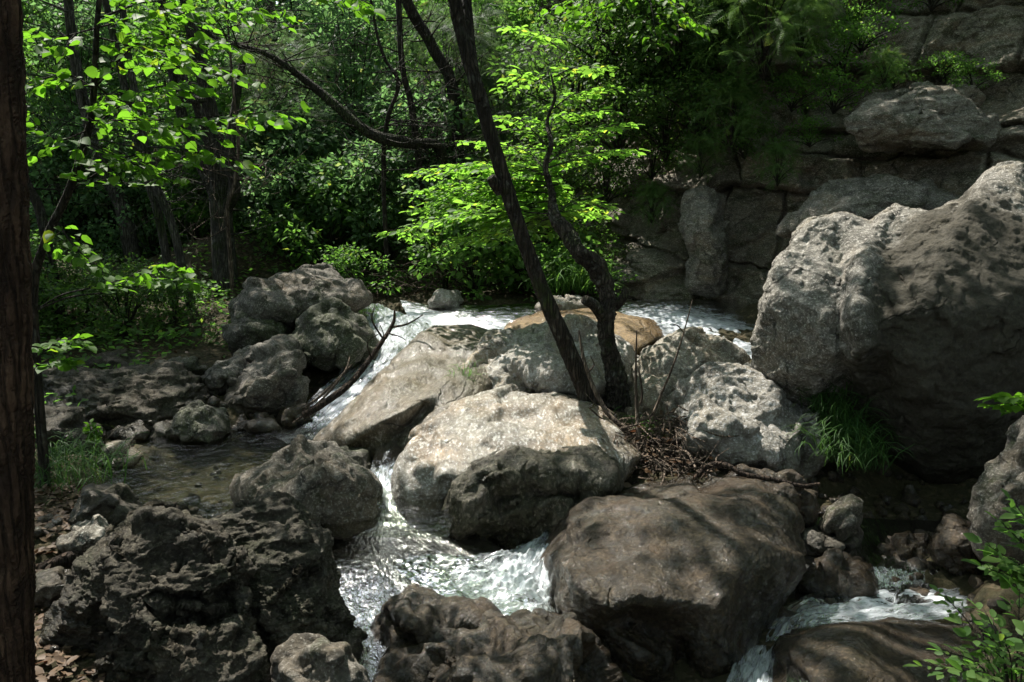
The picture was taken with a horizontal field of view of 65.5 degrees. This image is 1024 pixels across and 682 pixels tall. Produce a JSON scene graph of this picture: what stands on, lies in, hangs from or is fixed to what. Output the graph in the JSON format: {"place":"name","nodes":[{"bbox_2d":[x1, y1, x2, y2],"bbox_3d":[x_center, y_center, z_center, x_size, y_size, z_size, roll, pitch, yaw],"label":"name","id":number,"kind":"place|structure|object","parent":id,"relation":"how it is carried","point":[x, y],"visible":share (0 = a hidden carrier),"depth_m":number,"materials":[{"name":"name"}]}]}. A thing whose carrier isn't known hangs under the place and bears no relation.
{"place":"outdoors","nodes":[
{"label":"outdoors","id":0,"kind":"place"},
{"bbox_2d":[81,415,448,536],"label":"pool water","id":1,"kind":"structure","parent":0,"point":[267,445],"depth_m":5.72,"materials":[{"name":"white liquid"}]},
{"bbox_2d":[274,303,432,443],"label":"rapids water","id":2,"kind":"structure","parent":0,"point":[391,347],"depth_m":7.95,"materials":[{"name":"white liquid"}]},
{"bbox_2d":[370,439,408,525],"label":"chute water","id":3,"kind":"structure","parent":0,"point":[385,458],"depth_m":5.49,"materials":[{"name":"white liquid"}]},
{"bbox_2d":[331,510,556,681],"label":"cascade water","id":4,"kind":"structure","parent":0,"point":[359,549],"depth_m":4.40,"materials":[{"name":"white liquid"}]},
{"bbox_2d":[270,633,369,681],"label":"boulder","id":5,"kind":"object","parent":4,"relation":"in","point":[304,657],"visible":1,"depth_m":2.82,"materials":[{"name":"grey stone"}]},
{"bbox_2d":[387,530,551,615],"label":"foam water","id":6,"kind":"structure","parent":4,"relation":"on","point":[524,567],"depth_m":4.31,"materials":[{"name":"white liquid"}]},
{"bbox_2d":[26,17,1023,681],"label":"ground","id":7,"kind":"structure","parent":0,"point":[870,483],"depth_m":6.16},
{"bbox_2d":[0,0,36,681],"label":"foreground tree","id":8,"kind":"object","parent":7,"relation":"on","point":[18,650],"visible":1,"depth_m":2.56,"materials":[{"name":"brown plant"}]},
{"bbox_2d":[33,405,106,453],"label":"boulder","id":9,"kind":"object","parent":7,"relation":"on","point":[63,419],"visible":0.53,"depth_m":6.06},
{"bbox_2d":[26,130,116,246],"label":"bush","id":10,"kind":"object","parent":7,"relation":"on","point":[49,210],"visible":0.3,"depth_m":12.14,"materials":[{"name":"green plant"}]},
{"bbox_2d":[31,246,115,354],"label":"bush","id":11,"kind":"object","parent":7,"relation":"on","point":[53,289],"visible":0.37,"depth_m":8.84,"materials":[{"name":"green plant"}]},
{"bbox_2d":[26,0,121,334],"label":"tree","id":12,"kind":"object","parent":7,"relation":"on","point":[39,210],"visible":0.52,"depth_m":9.40,"materials":[{"name":"green plant"}]},
{"bbox_2d":[55,514,108,552],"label":"boulder","id":13,"kind":"object","parent":7,"relation":"on","point":[85,534],"visible":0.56,"depth_m":4.02,"materials":[{"name":"stone"}]},
{"bbox_2d":[25,0,149,263],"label":"tree","id":14,"kind":"object","parent":7,"relation":"on","point":[129,242],"visible":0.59,"depth_m":11.67,"materials":[{"name":"brown plant"}]},
{"bbox_2d":[34,424,149,506],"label":"grass tuft","id":15,"kind":"object","parent":7,"relation":"on","point":[65,454],"visible":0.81,"depth_m":5.23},
{"bbox_2d":[21,0,166,229],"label":"young tree","id":16,"kind":"object","parent":7,"relation":"on","point":[56,13],"visible":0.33,"depth_m":12.39,"materials":[{"name":"green plant"}]},
{"bbox_2d":[29,103,166,257],"bbox_3d":[-6.585,-2.570,12.676,2.545,2.501,2.312,2,8,14],"label":"bush","id":17,"kind":"object","parent":7,"relation":"on","point":[73,129],"visible":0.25,"depth_m":12.18,"materials":[{"name":"green plant"}]},
{"bbox_2d":[67,483,143,526],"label":"boulder","id":18,"kind":"object","parent":7,"relation":"on","point":[114,504],"visible":0.64,"depth_m":4.35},
{"bbox_2d":[39,249,203,341],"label":"bush","id":19,"kind":"object","parent":7,"relation":"on","point":[116,311],"visible":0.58,"depth_m":9.27,"materials":[{"name":"green plant"}]},
{"bbox_2d":[42,359,210,432],"bbox_3d":[-3.648,0.676,7.346,1.991,0.986,1.299,5,9,30],"label":"bedrock ledge","id":20,"kind":"object","parent":7,"relation":"on","point":[156,391],"visible":0.54,"depth_m":6.95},
{"bbox_2d":[26,0,231,307],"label":"tree","id":21,"kind":"object","parent":7,"relation":"on","point":[167,210],"visible":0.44,"depth_m":9.81,"materials":[{"name":"brown plant"}]},
{"bbox_2d":[82,161,193,257],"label":"bush","id":22,"kind":"object","parent":7,"relation":"on","point":[152,236],"visible":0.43,"depth_m":11.92,"materials":[{"name":"green plant"}]},
{"bbox_2d":[24,0,256,307],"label":"tree","id":23,"kind":"object","parent":7,"relation":"on","point":[161,229],"visible":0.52,"depth_m":9.86,"materials":[{"name":"brown plant"}]},
{"bbox_2d":[36,499,271,681],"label":"boulder","id":24,"kind":"object","parent":7,"relation":"on","point":[154,590],"visible":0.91,"depth_m":2.90,"materials":[{"name":"stone"}]},
{"bbox_2d":[57,0,264,239],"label":"young tree","id":25,"kind":"object","parent":7,"relation":"on","point":[179,28],"visible":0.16,"depth_m":12.33,"materials":[{"name":"green plant"}]},
{"bbox_2d":[121,270,221,331],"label":"bush","id":26,"kind":"object","parent":7,"relation":"on","point":[178,295],"visible":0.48,"depth_m":9.48,"materials":[{"name":"green plant"}]},
{"bbox_2d":[93,0,290,290],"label":"many stemmed tree","id":27,"kind":"object","parent":7,"relation":"on","point":[220,185],"visible":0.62,"depth_m":10.64,"materials":[{"name":"brown plant"}]},
{"bbox_2d":[137,162,247,240],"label":"bush","id":28,"kind":"object","parent":7,"relation":"on","point":[179,213],"visible":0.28,"depth_m":11.89,"materials":[{"name":"green plant"}]},
{"bbox_2d":[165,399,230,451],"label":"boulder","id":29,"kind":"object","parent":7,"relation":"on","point":[200,421],"visible":0.83,"depth_m":6.43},
{"bbox_2d":[23,0,387,487],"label":"lime sapling","id":30,"kind":"object","parent":7,"relation":"on","point":[162,134],"visible":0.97,"depth_m":4.46,"materials":[{"name":"green plant"}]},
{"bbox_2d":[154,0,310,298],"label":"tree","id":31,"kind":"object","parent":7,"relation":"on","point":[227,228],"visible":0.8,"depth_m":10.30,"materials":[{"name":"brown wood"}]},
{"bbox_2d":[222,310,291,355],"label":"boulder","id":32,"kind":"object","parent":7,"relation":"on","point":[242,330],"visible":0.59,"depth_m":8.36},
{"bbox_2d":[228,277,302,327],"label":"boulder","id":33,"kind":"object","parent":32,"relation":"on","point":[260,298],"visible":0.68,"depth_m":8.61,"materials":[{"name":"grey stone"}]},
{"bbox_2d":[224,334,309,417],"bbox_3d":[-2.300,0.401,7.534,0.835,0.846,1.160,0,8,0],"label":"boulder","id":34,"kind":"object","parent":7,"relation":"on","point":[272,380],"visible":0.85,"depth_m":7.22,"materials":[{"name":"grey stone"}]},
{"bbox_2d":[182,5,371,230],"bbox_3d":[-3.433,-3.152,12.335,3.207,3.749,3.138,4,9,25],"label":"bush","id":35,"kind":"object","parent":7,"relation":"on","point":[265,64],"visible":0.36,"depth_m":12.09,"materials":[{"name":"green plant"}]},
{"bbox_2d":[199,96,356,234],"bbox_3d":[-3.466,-2.605,12.221,2.314,2.273,2.102,-8,11,-43],"label":"bush","id":36,"kind":"object","parent":7,"relation":"on","point":[251,138],"visible":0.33,"depth_m":11.73,"materials":[{"name":"green plant"}]},
{"bbox_2d":[208,489,367,659],"bbox_3d":[-1.099,1.247,3.586,0.768,1.180,1.116,-5,9,-30],"label":"boulder","id":37,"kind":"object","parent":7,"relation":"on","point":[294,585],"visible":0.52,"depth_m":3.32,"materials":[{"name":"stone"}]},
{"bbox_2d":[240,153,346,260],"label":"bush","id":38,"kind":"object","parent":7,"relation":"on","point":[274,183],"visible":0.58,"depth_m":11.17,"materials":[{"name":"green plant"}]},
{"bbox_2d":[214,0,388,165],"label":"young tree","id":39,"kind":"object","parent":7,"relation":"on","point":[286,3],"visible":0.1,"depth_m":14.38,"materials":[{"name":"green plant"}]},
{"bbox_2d":[229,434,382,540],"bbox_3d":[-1.266,0.988,4.920,0.961,0.809,1.000,0,8,0],"label":"boulder","id":40,"kind":"object","parent":7,"relation":"on","point":[328,484],"visible":0.73,"depth_m":4.64,"materials":[{"name":"grey stone"}]},
{"bbox_2d":[226,83,386,235],"bbox_3d":[-3.138,-2.745,12.738,2.777,2.728,2.523,-3,9,-20],"label":"bush","id":41,"kind":"object","parent":7,"relation":"on","point":[332,137],"visible":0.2,"depth_m":12.07,"materials":[{"name":"green plant"}]},
{"bbox_2d":[244,155,389,272],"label":"bush","id":42,"kind":"object","parent":7,"relation":"on","point":[303,187],"visible":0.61,"depth_m":11.15,"materials":[{"name":"green plant"}]},
{"bbox_2d":[268,262,372,312],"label":"boulder","id":43,"kind":"object","parent":7,"relation":"on","point":[306,286],"visible":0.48,"depth_m":8.97,"materials":[{"name":"grey stone"}]},
{"bbox_2d":[27,135,623,437],"bbox_3d":[-0.987,-1.220,7.913,20.162,3.687,18.188,0,8,0],"label":"ground cover","id":44,"kind":"object","parent":7,"relation":"on","point":[135,331],"visible":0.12,"depth_m":9.61,"materials":[{"name":"green plant"}]},
{"bbox_2d":[282,296,378,371],"bbox_3d":[-1.905,-0.068,8.364,1.279,0.813,1.070,4,9,26],"label":"boulder","id":45,"kind":"object","parent":7,"relation":"on","point":[331,334],"visible":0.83,"depth_m":7.93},
{"bbox_2d":[250,0,445,235],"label":"young tree","id":46,"kind":"object","parent":7,"relation":"on","point":[327,13],"visible":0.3,"depth_m":13.14,"materials":[{"name":"green plant"}]},
{"bbox_2d":[140,0,568,289],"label":"arched tree","id":47,"kind":"object","parent":7,"relation":"on","point":[388,139],"visible":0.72,"depth_m":9.96,"materials":[{"name":"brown plant"}]},
{"bbox_2d":[316,241,414,294],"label":"bush","id":48,"kind":"object","parent":7,"relation":"on","point":[343,261],"visible":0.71,"depth_m":10.19,"materials":[{"name":"green plant"}]},
{"bbox_2d":[275,0,457,273],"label":"tree","id":49,"kind":"object","parent":7,"relation":"on","point":[405,81],"visible":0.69,"depth_m":10.81,"materials":[{"name":"brown plant"}]},
{"bbox_2d":[305,134,440,273],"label":"bush","id":50,"kind":"object","parent":7,"relation":"on","point":[364,183],"visible":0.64,"depth_m":11.10,"materials":[{"name":"green plant"}]},
{"bbox_2d":[34,226,716,681],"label":"leaf litter","id":51,"kind":"object","parent":7,"relation":"on","point":[60,656],"visible":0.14,"depth_m":4.43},
{"bbox_2d":[317,4,436,209],"bbox_3d":[-2.517,-4.160,14.481,2.598,3.863,2.707,-3,8,-19],"label":"young tree","id":52,"kind":"object","parent":7,"relation":"on","point":[363,51],"visible":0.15,"depth_m":13.96,"materials":[{"name":"green plant"}]},
{"bbox_2d":[279,0,482,296],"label":"tree","id":53,"kind":"object","parent":7,"relation":"on","point":[397,79],"visible":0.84,"depth_m":10.16,"materials":[{"name":"brown plant"}]},
{"bbox_2d":[312,324,492,461],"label":"bedrock slab","id":54,"kind":"structure","parent":7,"relation":"on","point":[404,393],"depth_m":6.30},
{"bbox_2d":[339,70,488,226],"bbox_3d":[-1.536,-2.920,12.492,2.312,2.501,2.545,-7,11,-41],"label":"bush","id":55,"kind":"object","parent":7,"relation":"on","point":[402,104],"visible":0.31,"depth_m":11.95,"materials":[{"name":"green plant"}]},
{"bbox_2d":[363,583,500,661],"bbox_3d":[-0.360,1.425,3.748,0.655,0.562,0.649,-5,9,-32],"label":"boulder","id":56,"kind":"object","parent":7,"relation":"on","point":[417,613],"visible":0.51,"depth_m":3.60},
{"bbox_2d":[355,0,523,231],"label":"tree","id":57,"kind":"object","parent":7,"relation":"on","point":[432,47],"visible":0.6,"depth_m":11.97,"materials":[{"name":"brown plant"}]},
{"bbox_2d":[336,0,546,228],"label":"yew tree","id":58,"kind":"object","parent":7,"relation":"on","point":[447,24],"visible":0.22,"depth_m":12.71,"materials":[{"name":"green plant"}]},
{"bbox_2d":[370,0,536,184],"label":"young tree","id":59,"kind":"object","parent":7,"relation":"on","point":[480,4],"visible":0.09,"depth_m":13.94,"materials":[{"name":"green plant"}]},
{"bbox_2d":[394,173,546,301],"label":"bush","id":60,"kind":"object","parent":7,"relation":"on","point":[449,257],"visible":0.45,"depth_m":10.01,"materials":[{"name":"green plant"}]},
{"bbox_2d":[422,26,572,201],"bbox_3d":[-0.158,-3.184,12.755,2.905,3.470,2.968,-2,8,-14],"label":"yew tree","id":61,"kind":"object","parent":7,"relation":"on","point":[484,71],"visible":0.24,"depth_m":12.55,"materials":[{"name":"green plant"}]},
{"bbox_2d":[369,608,626,681],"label":"boulder","id":62,"kind":"object","parent":7,"relation":"on","point":[534,645],"visible":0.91,"depth_m":3.34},
{"bbox_2d":[373,24,650,411],"bbox_3d":[0.024,-1.071,7.346,3.342,3.416,1.836,5,9,29],"label":"gnarled tree","id":63,"kind":"object","parent":7,"relation":"on","point":[595,266],"visible":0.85,"depth_m":6.76,"materials":[{"name":"green plant"}]},
{"bbox_2d":[390,385,641,524],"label":"bedrock slab","id":64,"kind":"structure","parent":7,"relation":"on","point":[440,453],"depth_m":5.26,"materials":[{"name":"stone"}]},
{"bbox_2d":[444,169,600,295],"bbox_3d":[0.100,-1.418,10.469,2.097,1.762,2.001,0,8,3],"label":"bush","id":65,"kind":"object","parent":7,"relation":"on","point":[582,234],"visible":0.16,"depth_m":10.25,"materials":[{"name":"green plant"}]},
{"bbox_2d":[448,0,599,405],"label":"leaning tree","id":66,"kind":"object","parent":7,"relation":"on","point":[500,180],"visible":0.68,"depth_m":5.82,"materials":[{"name":"brown plant"}]},
{"bbox_2d":[462,0,587,176],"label":"young tree","id":67,"kind":"object","parent":7,"relation":"on","point":[517,16],"visible":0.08,"depth_m":13.49,"materials":[{"name":"green plant"}]},
{"bbox_2d":[34,361,1021,653],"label":"pebbles","id":68,"kind":"object","parent":7,"relation":"on","point":[902,509],"visible":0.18,"depth_m":5.29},
{"bbox_2d":[438,443,625,560],"bbox_3d":[0.115,1.105,5.053,1.207,0.919,0.725,0,8,0],"label":"boulder","id":69,"kind":"object","parent":7,"relation":"on","point":[512,497],"visible":0.82,"depth_m":4.79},
{"bbox_2d":[460,314,638,401],"bbox_3d":[0.422,0.250,7.124,1.754,0.943,1.564,0,8,0],"label":"boulder","id":70,"kind":"object","parent":7,"relation":"on","point":[528,359],"visible":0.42,"depth_m":6.73,"materials":[{"name":"white stone"}]},
{"bbox_2d":[360,255,738,484],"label":"twig litter","id":71,"kind":"object","parent":7,"relation":"on","point":[663,464],"visible":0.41,"depth_m":5.49,"materials":[{"name":"brown wood"}]},
{"bbox_2d":[504,308,663,355],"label":"bedrock slab","id":72,"kind":"structure","parent":7,"relation":"on","point":[649,331],"depth_m":8.16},
{"bbox_2d":[624,373,676,418],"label":"boulder","id":73,"kind":"object","parent":7,"relation":"on","point":[652,385],"visible":0.39,"depth_m":6.27,"materials":[{"name":"stone"}]},
{"bbox_2d":[541,475,806,681],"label":"boulder","id":74,"kind":"object","parent":7,"relation":"on","point":[653,581],"visible":0.88,"depth_m":3.85,"materials":[{"name":"stone"}]},
{"bbox_2d":[631,326,750,382],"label":"boulder","id":75,"kind":"object","parent":7,"relation":"on","point":[699,347],"visible":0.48,"depth_m":6.75,"materials":[{"name":"stone"}]},
{"bbox_2d":[664,361,828,483],"bbox_3d":[1.754,0.686,5.957,1.220,1.038,1.348,0,8,0],"label":"boulder","id":76,"kind":"object","parent":7,"relation":"on","point":[751,407],"visible":0.59,"depth_m":5.65,"materials":[{"name":"white stone"}]},
{"bbox_2d":[721,464,820,527],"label":"boulder","id":77,"kind":"object","parent":7,"relation":"on","point":[804,501],"visible":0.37,"depth_m":5.03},
{"bbox_2d":[797,548,878,597],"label":"boulder","id":78,"kind":"object","parent":7,"relation":"on","point":[833,572],"visible":0.7,"depth_m":4.46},
{"bbox_2d":[818,494,863,541],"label":"boulder","id":79,"kind":"object","parent":7,"relation":"on","point":[841,518],"visible":0.94,"depth_m":4.88,"materials":[{"name":"grey stone"}]},
{"bbox_2d":[782,376,926,474],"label":"grass tuft","id":80,"kind":"object","parent":7,"relation":"on","point":[848,431],"visible":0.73,"depth_m":5.47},
{"bbox_2d":[771,617,975,681],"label":"bedrock slab","id":81,"kind":"structure","parent":7,"relation":"on","point":[887,649],"depth_m":3.43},
{"bbox_2d":[750,161,1023,483],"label":"boulder","id":82,"kind":"object","parent":7,"relation":"on","point":[914,317],"visible":0.88,"depth_m":5.47,"materials":[{"name":"grey stone"}]},
{"bbox_2d":[927,513,993,574],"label":"boulder","id":83,"kind":"object","parent":7,"relation":"on","point":[949,547],"visible":0.6,"depth_m":4.48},
{"bbox_2d":[903,584,1023,681],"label":"leafy plant","id":84,"kind":"object","parent":7,"relation":"on","point":[998,648],"visible":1,"depth_m":2.95,"materials":[{"name":"green plant"}]},
{"bbox_2d":[961,489,1023,598],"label":"leafy plant","id":85,"kind":"object","parent":7,"relation":"on","point":[1010,565],"visible":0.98,"depth_m":3.31,"materials":[{"name":"green plant"}]},
{"bbox_2d":[966,415,1023,565],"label":"boulder","id":86,"kind":"object","parent":7,"relation":"on","point":[1004,469],"visible":0.84,"depth_m":4.11,"materials":[{"name":"grey stone"}]},
{"bbox_2d":[400,299,755,358],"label":"stream water","id":87,"kind":"structure","parent":0,"point":[705,314],"depth_m":9.22,"materials":[{"name":"white liquid"}]},
{"bbox_2d":[504,0,1023,306],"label":"cliff","id":88,"kind":"structure","parent":0,"point":[656,258],"depth_m":9.91,"materials":[{"name":"stone"}]},
{"bbox_2d":[478,102,636,208],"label":"ivy clump","id":89,"kind":"object","parent":88,"relation":"attached to","point":[543,138],"visible":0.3,"depth_m":10.81,"materials":[{"name":"green plant"}]},
{"bbox_2d":[486,12,652,130],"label":"ivy clump","id":90,"kind":"object","parent":88,"relation":"attached to","point":[577,87],"visible":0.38,"depth_m":10.65,"materials":[{"name":"green plant"}]},
{"bbox_2d":[514,0,696,79],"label":"ivy clump","id":91,"kind":"object","parent":88,"relation":"attached to","point":[569,16],"visible":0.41,"depth_m":9.90,"materials":[{"name":"green plant"}]},
{"bbox_2d":[556,135,664,205],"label":"ivy clump","id":92,"kind":"object","parent":88,"relation":"attached to","point":[606,186],"visible":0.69,"depth_m":10.68,"materials":[{"name":"green plant"}]},
{"bbox_2d":[544,27,697,157],"bbox_3d":[1.446,-3.124,10.149,2.045,1.557,2.157,0,8,-1],"label":"ivy clump","id":93,"kind":"object","parent":88,"relation":"attached to","point":[617,102],"visible":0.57,"depth_m":9.80,"materials":[{"name":"green plant"}]},
{"bbox_2d":[541,0,717,62],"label":"hazel branch","id":94,"kind":"object","parent":88,"relation":"attached to","point":[684,21],"visible":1,"depth_m":6.99,"materials":[{"name":"green plant"}]},
{"bbox_2d":[570,0,722,100],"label":"ivy clump","id":95,"kind":"object","parent":88,"relation":"attached to","point":[638,62],"visible":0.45,"depth_m":9.54,"materials":[{"name":"green plant"}]},
{"bbox_2d":[590,56,729,160],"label":"ivy clump","id":96,"kind":"object","parent":88,"relation":"attached to","point":[664,140],"visible":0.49,"depth_m":9.81,"materials":[{"name":"green plant"}]},
{"bbox_2d":[592,0,778,85],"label":"ivy clump","id":97,"kind":"object","parent":88,"relation":"attached to","point":[690,4],"visible":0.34,"depth_m":9.42,"materials":[{"name":"green plant"}]},
{"bbox_2d":[634,29,770,137],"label":"ivy clump","id":98,"kind":"object","parent":88,"relation":"attached to","point":[699,70],"visible":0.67,"depth_m":9.37,"materials":[{"name":"green plant"}]},
{"bbox_2d":[678,184,729,298],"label":"cliff block","id":99,"kind":"structure","parent":88,"relation":"on","point":[703,226],"depth_m":9.48,"materials":[{"name":"stone"}]},
{"bbox_2d":[680,66,783,161],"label":"feathery shrub","id":100,"kind":"object","parent":88,"relation":"on","point":[733,96],"visible":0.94,"depth_m":9.14,"materials":[{"name":"green plant"}]},
{"bbox_2d":[684,0,850,95],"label":"feathery shrub","id":101,"kind":"object","parent":88,"relation":"on","point":[763,64],"visible":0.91,"depth_m":8.82,"materials":[{"name":"green plant"}]},
{"bbox_2d":[748,135,804,190],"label":"feathery shrub","id":102,"kind":"object","parent":88,"relation":"on","point":[775,149],"visible":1,"depth_m":8.97,"materials":[{"name":"green plant"}]},
{"bbox_2d":[756,0,856,64],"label":"feathery shrub","id":103,"kind":"object","parent":88,"relation":"on","point":[800,45],"visible":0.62,"depth_m":8.92,"materials":[{"name":"green plant"}]},
{"bbox_2d":[788,15,893,77],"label":"ledge plant","id":104,"kind":"object","parent":88,"relation":"on","point":[837,60],"visible":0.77,"depth_m":9.03,"materials":[{"name":"green plant"}]},
{"bbox_2d":[775,173,959,238],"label":"cliff block","id":105,"kind":"structure","parent":88,"relation":"on","point":[870,197],"depth_m":8.14,"materials":[{"name":"stone"}]},
{"bbox_2d":[843,81,1001,154],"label":"cliff block","id":106,"kind":"structure","parent":88,"relation":"attached to","point":[918,117],"depth_m":8.23,"materials":[{"name":"stone"}]},
{"bbox_2d":[793,62,881,113],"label":"ledge plant","id":107,"kind":"object","parent":106,"relation":"on","point":[834,109],"visible":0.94,"depth_m":8.92,"materials":[{"name":"green plant"}]},
{"bbox_2d":[726,585,968,681],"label":"rapids water","id":108,"kind":"structure","parent":0,"point":[753,663],"depth_m":4.14,"materials":[{"name":"white liquid"}]},
{"bbox_2d":[804,517,951,605],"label":"trickle water","id":109,"kind":"structure","parent":0,"point":[867,549],"depth_m":4.75,"materials":[{"name":"white liquid"}]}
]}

